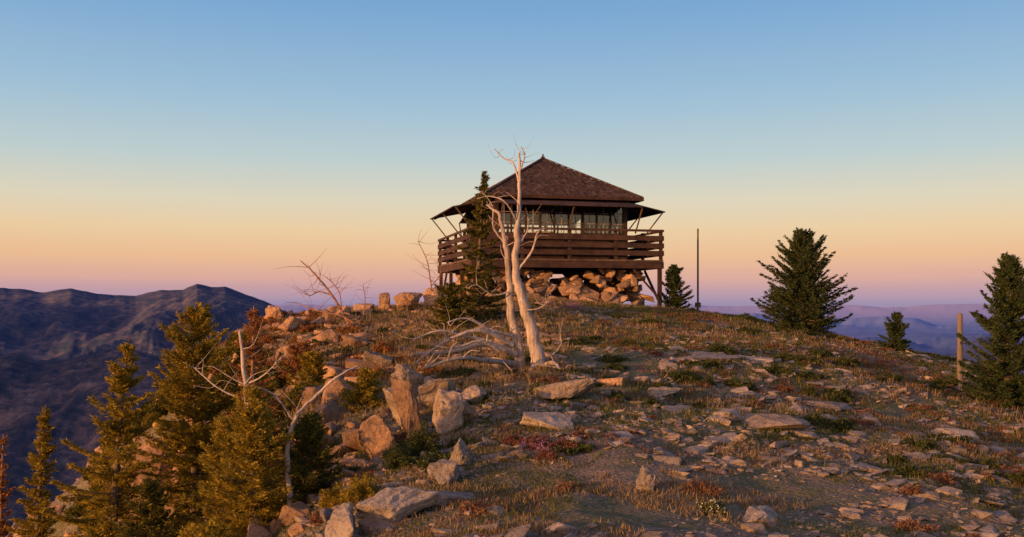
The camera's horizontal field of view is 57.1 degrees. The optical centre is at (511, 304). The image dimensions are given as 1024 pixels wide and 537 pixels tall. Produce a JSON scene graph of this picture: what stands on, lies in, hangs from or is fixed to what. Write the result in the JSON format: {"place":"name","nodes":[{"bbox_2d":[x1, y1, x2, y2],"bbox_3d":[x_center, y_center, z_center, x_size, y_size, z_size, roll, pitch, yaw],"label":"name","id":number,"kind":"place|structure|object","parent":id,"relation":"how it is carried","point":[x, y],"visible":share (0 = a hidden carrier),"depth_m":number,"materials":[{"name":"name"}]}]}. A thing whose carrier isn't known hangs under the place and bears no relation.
{"place":"outdoors","nodes":[
{"label":"outdoors","id":0,"kind":"place"},
{"bbox_2d":[0,284,1023,535],"bbox_3d":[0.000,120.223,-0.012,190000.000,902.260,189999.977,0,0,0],"label":"distant mountains and valley","id":1,"kind":"structure","parent":0,"point":[58,352],"depth_m":3575.04,"materials":[{"name":"blue stone"}]},
{"bbox_2d":[0,0,1023,306],"label":"sky","id":2,"kind":"structure","parent":0,"point":[146,146],"materials":[{"name":"blue"}]},
{"bbox_2d":[12,303,1023,536],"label":"ground","id":3,"kind":"structure","parent":0,"point":[818,491],"depth_m":9.03,"materials":[{"name":"brown soil"}]},
{"bbox_2d":[0,434,15,536],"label":"fir tree","id":4,"kind":"object","parent":3,"relation":"on","point":[3,494],"visible":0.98,"depth_m":14.08,"materials":[{"name":"green plant"}]},
{"bbox_2d":[5,404,60,536],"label":"fir tree","id":5,"kind":"object","parent":3,"relation":"on","point":[39,464],"visible":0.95,"depth_m":13.94,"materials":[{"name":"green plant"}]},
{"bbox_2d":[83,505,117,536],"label":"fir tree","id":6,"kind":"object","parent":3,"relation":"on","point":[105,525],"visible":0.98,"depth_m":9.81,"materials":[{"name":"green plant"}]},
{"bbox_2d":[38,337,177,536],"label":"fir tree","id":7,"kind":"object","parent":3,"relation":"on","point":[118,480],"visible":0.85,"depth_m":10.95,"materials":[{"name":"green plant"}]},
{"bbox_2d":[109,437,172,528],"bbox_3d":[-5.261,2.831,13.621,0.576,1.809,0.976,0,0,32],"label":"boulder","id":8,"kind":"object","parent":3,"relation":"on","point":[148,449],"visible":0.13,"depth_m":13.48,"materials":[{"name":"beige stone"}]},
{"bbox_2d":[111,475,184,536],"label":"fir tree","id":9,"kind":"object","parent":3,"relation":"on","point":[152,509],"visible":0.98,"depth_m":9.35,"materials":[{"name":"green plant"}]},
{"bbox_2d":[99,300,241,536],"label":"fir tree","id":10,"kind":"object","parent":3,"relation":"on","point":[182,390],"visible":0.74,"depth_m":11.87,"materials":[{"name":"green plant"}]},
{"bbox_2d":[164,450,190,507],"bbox_3d":[-4.632,2.612,13.259,0.390,1.352,0.795,0,0,24],"label":"boulder","id":11,"kind":"object","parent":3,"relation":"on","point":[174,468],"visible":0.05,"depth_m":12.97,"materials":[{"name":"beige stone"}]},
{"bbox_2d":[83,331,287,536],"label":"sunlit slope shrubs","id":12,"kind":"object","parent":3,"relation":"on","point":[220,531],"visible":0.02,"depth_m":8.70,"materials":[{"name":"green plant"}]},
{"bbox_2d":[62,330,315,536],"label":"slope shrubs","id":13,"kind":"object","parent":3,"relation":"on","point":[77,511],"visible":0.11,"depth_m":17.58,"materials":[{"name":"brown plant"}]},
{"bbox_2d":[5,303,390,536],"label":"cliff rocks","id":14,"kind":"object","parent":3,"relation":"on","point":[331,410],"visible":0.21,"depth_m":13.11,"materials":[{"name":"grey stone"}]},
{"bbox_2d":[173,413,286,536],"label":"fir tree","id":15,"kind":"object","parent":3,"relation":"on","point":[223,427],"visible":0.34,"depth_m":9.52,"materials":[{"name":"green plant"}]},
{"bbox_2d":[168,334,292,497],"bbox_3d":[-3.631,1.487,12.287,1.527,2.248,1.269,0,0,0],"label":"fir tree","id":16,"kind":"object","parent":3,"relation":"on","point":[231,388],"visible":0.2,"depth_m":12.10,"materials":[{"name":"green plant"}]},
{"bbox_2d":[186,321,289,471],"bbox_3d":[-3.078,1.602,10.744,1.135,2.832,0.548,0,0,0],"label":"dead tree","id":17,"kind":"object","parent":3,"relation":"on","point":[243,371],"visible":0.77,"depth_m":10.66,"materials":[{"name":"grey wood"}]},
{"bbox_2d":[179,382,301,536],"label":"fir tree","id":18,"kind":"object","parent":3,"relation":"on","point":[252,426],"visible":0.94,"depth_m":8.82,"materials":[{"name":"green plant"}]},
{"bbox_2d":[197,306,295,488],"bbox_3d":[-3.055,1.389,11.090,1.148,2.738,1.174,0,0,40],"label":"fir tree","id":19,"kind":"object","parent":3,"relation":"on","point":[256,347],"visible":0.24,"depth_m":10.97,"materials":[{"name":"green plant"}]},
{"bbox_2d":[264,305,284,319],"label":"boulder","id":20,"kind":"object","parent":3,"relation":"on","point":[272,311],"visible":0.75,"depth_m":25.10,"materials":[{"name":"beige stone"}]},
{"bbox_2d":[206,366,356,503],"bbox_3d":[-2.198,1.248,8.978,1.422,1.319,0.323,0,0,-12],"label":"dead tree","id":21,"kind":"object","parent":3,"relation":"on","point":[292,425],"visible":0.93,"depth_m":8.99,"materials":[{"name":"grey wood"}]},
{"bbox_2d":[278,316,305,331],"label":"boulder","id":22,"kind":"object","parent":3,"relation":"on","point":[290,323],"visible":0.84,"depth_m":22.08,"materials":[{"name":"beige stone"}]},
{"bbox_2d":[274,339,322,385],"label":"fir tree","id":23,"kind":"object","parent":3,"relation":"on","point":[301,347],"visible":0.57,"depth_m":17.39,"materials":[{"name":"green plant"}]},
{"bbox_2d":[265,408,353,502],"bbox_3d":[-2.026,1.529,9.309,0.979,1.014,1.134,0,0,0],"label":"fir tree","id":24,"kind":"object","parent":3,"relation":"on","point":[304,456],"visible":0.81,"depth_m":9.20,"materials":[{"name":"green plant"}]},
{"bbox_2d":[281,349,338,395],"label":"fir tree","id":25,"kind":"object","parent":3,"relation":"on","point":[315,364],"visible":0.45,"depth_m":14.73,"materials":[{"name":"green plant"}]},
{"bbox_2d":[277,247,353,323],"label":"dead tree","id":26,"kind":"object","parent":3,"relation":"on","point":[347,320],"visible":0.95,"depth_m":21.98,"materials":[{"name":"wood"}]},
{"bbox_2d":[204,308,441,413],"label":"russet ridge shrubs","id":27,"kind":"object","parent":3,"relation":"on","point":[381,345],"visible":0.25,"depth_m":20.22,"materials":[{"name":"brown plant"}]},
{"bbox_2d":[321,309,342,321],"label":"boulder","id":28,"kind":"object","parent":3,"relation":"on","point":[328,317],"visible":0.45,"depth_m":22.85,"materials":[{"name":"beige stone"}]},
{"bbox_2d":[324,502,356,536],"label":"boulder","id":29,"kind":"object","parent":3,"relation":"on","point":[341,523],"visible":0.99,"depth_m":7.22,"materials":[{"name":"grey stone"}]},
{"bbox_2d":[318,472,381,536],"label":"yellow green bush","id":30,"kind":"object","parent":3,"relation":"on","point":[358,489],"visible":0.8,"depth_m":8.40,"materials":[{"name":"brown plant"}]},
{"bbox_2d":[341,334,367,347],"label":"boulder","id":31,"kind":"object","parent":3,"relation":"on","point":[350,340],"visible":0.67,"depth_m":18.87,"materials":[{"name":"grey stone"}]},
{"bbox_2d":[337,366,386,413],"bbox_3d":[-1.986,1.231,12.955,0.794,0.789,0.892,0,0,0],"label":"bush","id":32,"kind":"object","parent":3,"relation":"on","point":[366,386],"visible":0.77,"depth_m":12.82,"materials":[{"name":"green plant"}]},
{"bbox_2d":[357,410,373,450],"bbox_3d":[-1.731,1.562,11.214,0.314,0.626,0.507,0,0,37],"label":"boulder","id":33,"kind":"object","parent":3,"relation":"on","point":[361,444],"visible":0.09,"depth_m":11.03,"materials":[{"name":"grey stone"}]},
{"bbox_2d":[354,277,378,315],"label":"dead tree","id":34,"kind":"object","parent":3,"relation":"on","point":[364,298],"visible":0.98,"depth_m":23.99,"materials":[{"name":"wood"}]},
{"bbox_2d":[358,415,396,459],"bbox_3d":[-1.484,1.573,10.541,0.430,0.703,0.361,0,0,0],"label":"boulder","id":35,"kind":"object","parent":3,"relation":"on","point":[376,436],"visible":0.56,"depth_m":10.40,"materials":[{"name":"beige stone"}]},
{"bbox_2d":[363,351,392,366],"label":"boulder","id":36,"kind":"object","parent":3,"relation":"on","point":[379,359],"visible":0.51,"depth_m":16.40,"materials":[{"name":"grey stone"}]},
{"bbox_2d":[378,292,389,308],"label":"boulder","id":37,"kind":"object","parent":3,"relation":"on","point":[384,300],"visible":0.71,"depth_m":25.22,"materials":[{"name":"beige stone"}]},
{"bbox_2d":[382,388,401,427],"bbox_3d":[-1.265,1.285,11.318,0.489,0.558,0.523,0,0,36],"label":"boulder","id":38,"kind":"object","parent":3,"relation":"on","point":[389,398],"visible":0.13,"depth_m":11.28,"materials":[{"name":"beige stone"}]},
{"bbox_2d":[216,296,574,428],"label":"ridge grass","id":39,"kind":"structure","parent":3,"relation":"on","point":[430,340],"depth_m":19.08,"materials":[{"name":"brown plant"}]},
{"bbox_2d":[354,486,439,521],"bbox_3d":[-0.911,1.605,7.505,0.689,0.310,0.393,0,0,-16],"label":"rock slab","id":40,"kind":"object","parent":3,"relation":"on","point":[395,504],"visible":0.89,"depth_m":7.39,"materials":[{"name":"grey stone"}]},
{"bbox_2d":[390,377,423,437],"bbox_3d":[-1.193,1.176,10.714,0.425,0.684,0.279,0,0,43],"label":"boulder","id":41,"kind":"object","parent":3,"relation":"on","point":[404,395],"visible":0.85,"depth_m":10.61,"materials":[{"name":"beige stone"}]},
{"bbox_2d":[391,363,423,380],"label":"boulder","id":42,"kind":"object","parent":3,"relation":"on","point":[405,371],"visible":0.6,"depth_m":14.43,"materials":[{"name":"grey stone"}]},
{"bbox_2d":[394,292,422,310],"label":"boulder","id":43,"kind":"object","parent":3,"relation":"on","point":[404,301],"visible":0.98,"depth_m":24.89,"materials":[{"name":"beige stone"}]},
{"bbox_2d":[258,297,563,382],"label":"ridge stones","id":44,"kind":"object","parent":3,"relation":"on","point":[403,324],"visible":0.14,"depth_m":20.61,"materials":[{"name":"grey stone"}]},
{"bbox_2d":[381,418,442,469],"bbox_3d":[-0.985,1.412,9.561,0.490,0.474,0.783,0,0,31],"label":"juniper bush","id":45,"kind":"object","parent":3,"relation":"on","point":[398,454],"visible":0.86,"depth_m":9.57,"materials":[{"name":"green plant"}]},
{"bbox_2d":[424,376,433,383],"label":"rock slab","id":46,"kind":"object","parent":3,"relation":"on","point":[426,379],"visible":0.2,"depth_m":13.48,"materials":[{"name":"grey stone"}]},
{"bbox_2d":[406,228,455,287],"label":"dead tree","id":47,"kind":"object","parent":3,"relation":"on","point":[440,262],"visible":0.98,"depth_m":25.99,"materials":[{"name":"beige wood"}]},
{"bbox_2d":[423,287,439,307],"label":"boulder","id":48,"kind":"object","parent":3,"relation":"on","point":[430,295],"visible":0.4,"depth_m":25.50,"materials":[{"name":"beige stone"}]},
{"bbox_2d":[418,376,461,406],"bbox_3d":[-0.911,1.188,12.266,0.615,0.564,0.649,0,0,0],"label":"boulder","id":49,"kind":"object","parent":3,"relation":"on","point":[428,389],"visible":0.63,"depth_m":12.10,"materials":[{"name":"beige stone"}]},
{"bbox_2d":[429,459,460,484],"bbox_3d":[-0.601,1.531,8.607,0.272,0.212,0.316,0,0,28],"label":"rock slab","id":50,"kind":"object","parent":3,"relation":"on","point":[445,471],"visible":0.96,"depth_m":8.51,"materials":[{"name":"grey stone"}]},
{"bbox_2d":[432,388,464,434],"bbox_3d":[-0.731,1.239,10.592,0.325,0.590,0.326,0,0,-30],"label":"boulder","id":51,"kind":"object","parent":3,"relation":"on","point":[448,408],"visible":0.77,"depth_m":10.49,"materials":[{"name":"beige stone"}]},
{"bbox_2d":[427,438,472,465],"bbox_3d":[-0.605,1.456,9.111,0.453,0.321,0.192,0,0,0],"label":"rock slab","id":52,"kind":"object","parent":3,"relation":"on","point":[461,453],"visible":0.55,"depth_m":9.08,"materials":[{"name":"grey stone"}]},
{"bbox_2d":[424,490,476,504],"bbox_3d":[-0.530,1.625,7.905,0.463,0.132,0.312,0,0,-21],"label":"rock slab","id":53,"kind":"object","parent":3,"relation":"on","point":[447,496],"visible":0.45,"depth_m":7.81,"materials":[{"name":"grey stone"}]},
{"bbox_2d":[426,281,476,328],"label":"fir tree","id":54,"kind":"object","parent":3,"relation":"on","point":[452,301],"visible":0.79,"depth_m":20.89,"materials":[{"name":"green plant"}]},
{"bbox_2d":[462,399,478,423],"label":"boulder","id":55,"kind":"object","parent":3,"relation":"on","point":[470,413],"visible":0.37,"depth_m":10.90,"materials":[{"name":"grey stone"}]},
{"bbox_2d":[440,170,505,320],"bbox_3d":[-0.812,-1.320,21.924,1.482,3.612,1.528,0,0,38],"label":"fir tree","id":56,"kind":"object","parent":3,"relation":"on","point":[480,232],"visible":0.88,"depth_m":21.89,"materials":[{"name":"green plant"}]},
{"bbox_2d":[461,385,486,402],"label":"rock slab","id":57,"kind":"object","parent":3,"relation":"on","point":[475,393],"visible":0.74,"depth_m":11.94,"materials":[{"name":"beige stone"}]},
{"bbox_2d":[395,138,571,375],"bbox_3d":[-0.397,-0.682,14.653,2.912,4.040,1.317,0,0,-24],"label":"dead tree","id":58,"kind":"object","parent":3,"relation":"on","point":[536,353],"visible":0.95,"depth_m":14.93,"materials":[{"name":"beige wood"}]},
{"bbox_2d":[498,429,591,461],"bbox_3d":[0.349,1.430,9.563,1.000,0.226,1.000,0,0,0],"label":"heather clump","id":59,"kind":"object","parent":3,"relation":"on","point":[545,454],"visible":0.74,"depth_m":9.60,"materials":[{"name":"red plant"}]},
{"bbox_2d":[520,411,572,430],"bbox_3d":[0.416,1.312,10.603,0.619,0.195,0.473,0,0,11],"label":"rock slab","id":60,"kind":"object","parent":3,"relation":"on","point":[550,420],"visible":0.95,"depth_m":10.49,"materials":[{"name":"grey stone"}]},
{"bbox_2d":[430,154,664,306],"bbox_3d":[1.020,-2.335,31.000,6.830,5.230,6.830,0,0,-14],"label":"fire lookout cabin","id":61,"kind":"object","parent":3,"relation":"on","point":[594,253],"visible":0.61,"depth_m":28.84,"materials":[{"name":"brown wood"}]},
{"bbox_2d":[584,207,621,233],"bbox_3d":[1.020,-2.680,31.000,4.180,1.080,4.180,0,0,-14],"label":"window glass","id":62,"kind":"structure","parent":61,"relation":"in","point":[593,215],"depth_m":31.17,"materials":[{"name":"grey glass"}]},
{"bbox_2d":[518,297,581,452],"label":"purple flowers","id":63,"kind":"object","parent":3,"relation":"on","point":[570,307],"visible":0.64,"depth_m":9.62,"materials":[{"name":"purple plant"}]},
{"bbox_2d":[534,378,597,398],"bbox_3d":[0.695,1.080,12.175,0.812,0.268,0.507,0,0,-11],"label":"rock slab","id":64,"kind":"object","parent":3,"relation":"on","point":[570,388],"visible":1,"depth_m":11.98,"materials":[{"name":"grey stone"}]},
{"bbox_2d":[597,377,622,385],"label":"rock slab","id":65,"kind":"object","parent":3,"relation":"on","point":[616,381],"visible":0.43,"depth_m":13.70,"materials":[{"name":"beige stone"}]},
{"bbox_2d":[215,298,1023,485],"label":"dry grass","id":66,"kind":"structure","parent":3,"relation":"on","point":[889,420],"depth_m":17.44,"materials":[{"name":"brown plant"}]},
{"bbox_2d":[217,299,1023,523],"bbox_3d":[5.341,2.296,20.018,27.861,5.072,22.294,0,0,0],"label":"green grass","id":67,"kind":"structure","parent":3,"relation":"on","point":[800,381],"depth_m":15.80,"materials":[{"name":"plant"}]},
{"bbox_2d":[221,303,1023,536],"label":"russet ground plants","id":68,"kind":"object","parent":3,"relation":"on","point":[895,364],"visible":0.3,"depth_m":15.42,"materials":[{"name":"red plant"}]},
{"bbox_2d":[236,299,1023,531],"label":"shrubs","id":69,"kind":"object","parent":3,"relation":"on","point":[816,419],"visible":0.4,"depth_m":15.07,"materials":[{"name":"green plant"}]},
{"bbox_2d":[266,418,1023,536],"bbox_3d":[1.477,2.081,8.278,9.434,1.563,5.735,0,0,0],"label":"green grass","id":70,"kind":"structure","parent":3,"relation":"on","point":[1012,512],"depth_m":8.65,"materials":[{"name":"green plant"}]},
{"bbox_2d":[266,307,1023,536],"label":"loose stones","id":71,"kind":"object","parent":3,"relation":"on","point":[851,512],"visible":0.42,"depth_m":10.02,"materials":[{"name":"grey stone"}]},
{"bbox_2d":[636,465,655,491],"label":"rock slab","id":72,"kind":"object","parent":3,"relation":"on","point":[646,479],"visible":1,"depth_m":8.15,"materials":[{"name":"grey stone"}]},
{"bbox_2d":[303,299,1023,536],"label":"russet shrubs","id":73,"kind":"object","parent":3,"relation":"on","point":[912,525],"visible":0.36,"depth_m":10.84,"materials":[{"name":"red plant"}]},
{"bbox_2d":[644,386,682,397],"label":"rock slab","id":74,"kind":"object","parent":3,"relation":"on","point":[661,391],"visible":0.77,"depth_m":13.45,"materials":[{"name":"grey stone"}]},
{"bbox_2d":[657,264,693,308],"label":"pine tree","id":75,"kind":"object","parent":3,"relation":"on","point":[673,285],"visible":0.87,"depth_m":28.85,"materials":[{"name":"green plant"}]},
{"bbox_2d":[353,432,1014,536],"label":"dry grass","id":76,"kind":"structure","parent":3,"relation":"on","point":[547,491],"depth_m":8.19,"materials":[{"name":"brown plant"}]},
{"bbox_2d":[695,228,700,309],"bbox_3d":[5.930,-1.060,30.000,0.160,2.721,0.160,0,0,0],"label":"flag pole","id":77,"kind":"object","parent":3,"relation":"on","point":[697,304],"visible":0.89,"depth_m":29.98,"materials":[{"name":"grey metal"}]},
{"bbox_2d":[696,498,724,517],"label":"white flowers","id":78,"kind":"object","parent":3,"relation":"on","point":[712,506],"visible":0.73,"depth_m":7.54,"materials":[{"name":"white plant"}]},
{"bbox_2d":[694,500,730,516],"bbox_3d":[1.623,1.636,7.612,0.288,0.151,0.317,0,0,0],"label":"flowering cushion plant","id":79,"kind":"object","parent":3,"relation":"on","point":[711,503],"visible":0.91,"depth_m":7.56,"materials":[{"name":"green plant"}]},
{"bbox_2d":[691,351,739,360],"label":"rock slab","id":80,"kind":"object","parent":3,"relation":"on","point":[702,355],"visible":0.73,"depth_m":17.06,"materials":[{"name":"grey stone"}]},
{"bbox_2d":[713,409,744,421],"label":"rock slab","id":81,"kind":"object","parent":3,"relation":"on","point":[731,415],"visible":0.77,"depth_m":11.15,"materials":[{"name":"grey stone"}]},
{"bbox_2d":[735,355,773,363],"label":"rock slab","id":82,"kind":"object","parent":3,"relation":"on","point":[765,359],"visible":0.39,"depth_m":17.64,"materials":[{"name":"grey stone"}]},
{"bbox_2d":[742,505,778,522],"bbox_3d":[1.986,1.681,7.512,0.241,0.103,0.437,0,0,26],"label":"rock slab","id":83,"kind":"object","parent":3,"relation":"on","point":[756,514],"visible":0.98,"depth_m":7.45,"materials":[{"name":"grey stone"}]},
{"bbox_2d":[740,413,809,429],"bbox_3d":[3.083,1.399,11.113,0.839,0.163,0.505,0,0,18],"label":"rock slab","id":84,"kind":"object","parent":3,"relation":"on","point":[769,421],"visible":0.88,"depth_m":11.05,"materials":[{"name":"grey stone"}]},
{"bbox_2d":[744,227,858,331],"bbox_3d":[8.329,-0.693,27.259,3.041,3.113,3.219,0,0,45],"label":"pine tree","id":85,"kind":"object","parent":3,"relation":"on","point":[803,297],"visible":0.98,"depth_m":26.72,"materials":[{"name":"green plant"}]},
{"bbox_2d":[803,400,852,409],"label":"rock slab","id":86,"kind":"object","parent":3,"relation":"on","point":[835,405],"visible":0.74,"depth_m":14.44,"materials":[{"name":"grey stone"}]},
{"bbox_2d":[876,311,911,350],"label":"pine tree","id":87,"kind":"object","parent":3,"relation":"on","point":[896,328],"visible":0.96,"depth_m":23.90,"materials":[{"name":"green plant"}]},
{"bbox_2d":[927,428,978,439],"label":"rock slab","id":88,"kind":"object","parent":3,"relation":"on","point":[950,431],"visible":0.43,"depth_m":12.82,"materials":[{"name":"grey stone"}]},
{"bbox_2d":[957,313,962,387],"bbox_3d":[9.050,1.025,18.990,0.114,1.692,0.140,0,0,0],"label":"wooden post","id":89,"kind":"object","parent":3,"relation":"on","point":[959,341],"visible":0.81,"depth_m":18.95,"materials":[{"name":"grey wood"}]},
{"bbox_2d":[947,250,1023,409],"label":"pine tree","id":90,"kind":"object","parent":3,"relation":"on","point":[1002,385],"visible":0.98,"depth_m":16.84,"materials":[{"name":"green plant"}]},
{"bbox_2d":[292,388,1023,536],"bbox_3d":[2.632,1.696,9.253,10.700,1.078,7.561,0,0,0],"label":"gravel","id":91,"kind":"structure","parent":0,"point":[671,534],"depth_m":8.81,"materials":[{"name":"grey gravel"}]}
]}

